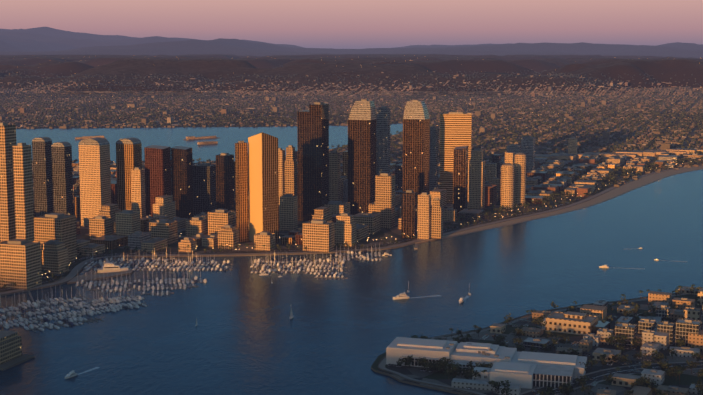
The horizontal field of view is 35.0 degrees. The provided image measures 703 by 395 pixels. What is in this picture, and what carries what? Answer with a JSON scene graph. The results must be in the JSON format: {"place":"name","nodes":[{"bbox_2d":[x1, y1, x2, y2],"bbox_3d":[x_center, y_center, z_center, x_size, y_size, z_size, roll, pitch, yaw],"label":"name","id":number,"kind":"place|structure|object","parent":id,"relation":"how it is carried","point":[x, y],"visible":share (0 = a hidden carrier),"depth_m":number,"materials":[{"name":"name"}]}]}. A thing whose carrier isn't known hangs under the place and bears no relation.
{"place":"outdoors","nodes":[
{"label":"outdoors","id":0,"kind":"place"},
{"bbox_2d":[0,158,701,295],"bbox_3d":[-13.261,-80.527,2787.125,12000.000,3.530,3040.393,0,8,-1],"label":"downtown land","id":1,"kind":"structure","parent":0,"point":[70,277],"depth_m":1629.31,"materials":[{"name":"grey concrete"}]},
{"bbox_2d":[0,99,702,289],"bbox_3d":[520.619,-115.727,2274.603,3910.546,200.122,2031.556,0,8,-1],"label":"city skyline","id":2,"kind":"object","parent":1,"relation":"on","point":[260,184],"visible":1,"depth_m":1838.60,"materials":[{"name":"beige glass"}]},
{"bbox_2d":[2,158,702,394],"bbox_3d":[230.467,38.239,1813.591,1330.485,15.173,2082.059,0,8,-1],"label":"trees","id":3,"kind":"object","parent":1,"relation":"on","point":[440,364],"visible":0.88,"depth_m":1055.18,"materials":[{"name":"green plant"}]},
{"bbox_2d":[51,164,702,392],"bbox_3d":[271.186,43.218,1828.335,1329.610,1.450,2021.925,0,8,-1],"label":"cars","id":4,"kind":"object","parent":1,"relation":"on","point":[594,383],"visible":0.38,"depth_m":1031.25,"materials":[{"name":"paint"}]},
{"bbox_2d":[535,148,702,159],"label":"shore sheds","id":5,"kind":"object","parent":1,"relation":"on","point":[632,154],"visible":0.67,"depth_m":2972.04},
{"bbox_2d":[0,123,702,394],"bbox_3d":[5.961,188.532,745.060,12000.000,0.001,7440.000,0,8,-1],"label":"water","id":6,"kind":"structure","parent":0,"point":[246,335],"depth_m":1294.86,"materials":[{"name":"blue liquid"}]},
{"bbox_2d":[75,136,218,144],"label":"bay jetties","id":7,"kind":"object","parent":6,"relation":"in","point":[187,138],"visible":0.92,"depth_m":3599.54,"materials":[{"name":"grey concrete"}]},
{"bbox_2d":[0,244,418,370],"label":"piers","id":8,"kind":"structure","parent":6,"relation":"in","point":[11,355],"depth_m":1025.07,"materials":[{"name":"grey"}]},
{"bbox_2d":[0,244,684,378],"bbox_3d":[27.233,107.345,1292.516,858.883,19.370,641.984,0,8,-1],"label":"boats","id":9,"kind":"object","parent":6,"relation":"on","point":[108,266],"visible":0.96,"depth_m":1358.28,"materials":[{"name":"white plastic"}]},
{"bbox_2d":[0,54,702,96],"bbox_3d":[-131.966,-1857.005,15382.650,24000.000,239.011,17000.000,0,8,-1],"label":"hills","id":10,"kind":"structure","parent":0,"point":[211,66],"depth_m":7820.47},
{"bbox_2d":[0,27,702,57],"bbox_3d":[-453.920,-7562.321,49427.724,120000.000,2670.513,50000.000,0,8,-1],"label":"mountains","id":11,"kind":"structure","parent":0,"point":[42,41],"depth_m":37583.99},
{"bbox_2d":[0,0,702,48],"label":"sky","id":12,"kind":"structure","parent":0,"point":[335,24],"materials":[{"name":"pink"}]},
{"bbox_2d":[1,60,702,129],"bbox_3d":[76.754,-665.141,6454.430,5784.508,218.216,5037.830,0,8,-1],"label":"canyons","id":13,"kind":"structure","parent":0,"point":[335,119],"depth_m":5005.55,"materials":[{"name":"brown plant"}]},
{"bbox_2d":[7,96,702,274],"bbox_3d":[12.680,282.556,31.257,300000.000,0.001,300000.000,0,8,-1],"label":"ground","id":14,"kind":"structure","parent":0,"point":[688,139],"depth_m":4006.48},
{"bbox_2d":[0,71,702,188],"bbox_3d":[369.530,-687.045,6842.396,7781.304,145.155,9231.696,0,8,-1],"label":"sprawl houses","id":15,"kind":"structure","parent":14,"relation":"on","point":[538,130],"depth_m":5191.28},
{"bbox_2d":[0,69,702,185],"bbox_3d":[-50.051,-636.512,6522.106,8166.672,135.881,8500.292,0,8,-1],"label":"sprawl trees","id":16,"kind":"object","parent":14,"relation":"on","point":[613,109],"visible":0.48,"depth_m":5233.38,"materials":[{"name":"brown plant"}]},
{"bbox_2d":[42,55,697,376],"bbox_3d":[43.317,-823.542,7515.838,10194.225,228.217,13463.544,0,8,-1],"label":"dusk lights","id":17,"kind":"object","parent":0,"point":[345,101],"visible":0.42,"depth_m":4664.83,"materials":[{"name":"yellow"}]},
{"bbox_2d":[371,286,702,394],"bbox_3d":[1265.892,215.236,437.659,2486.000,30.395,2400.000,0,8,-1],"label":"peninsula","id":18,"kind":"object","parent":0,"point":[526,371],"visible":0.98,"depth_m":1018.56,"materials":[{"name":"grey concrete"}]},
{"bbox_2d":[415,166,702,243],"bbox_3d":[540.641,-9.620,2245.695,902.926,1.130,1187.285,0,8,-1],"label":"beach","id":19,"kind":"structure","parent":0,"point":[629,187],"depth_m":2142.73,"materials":[{"name":"beige sand"}]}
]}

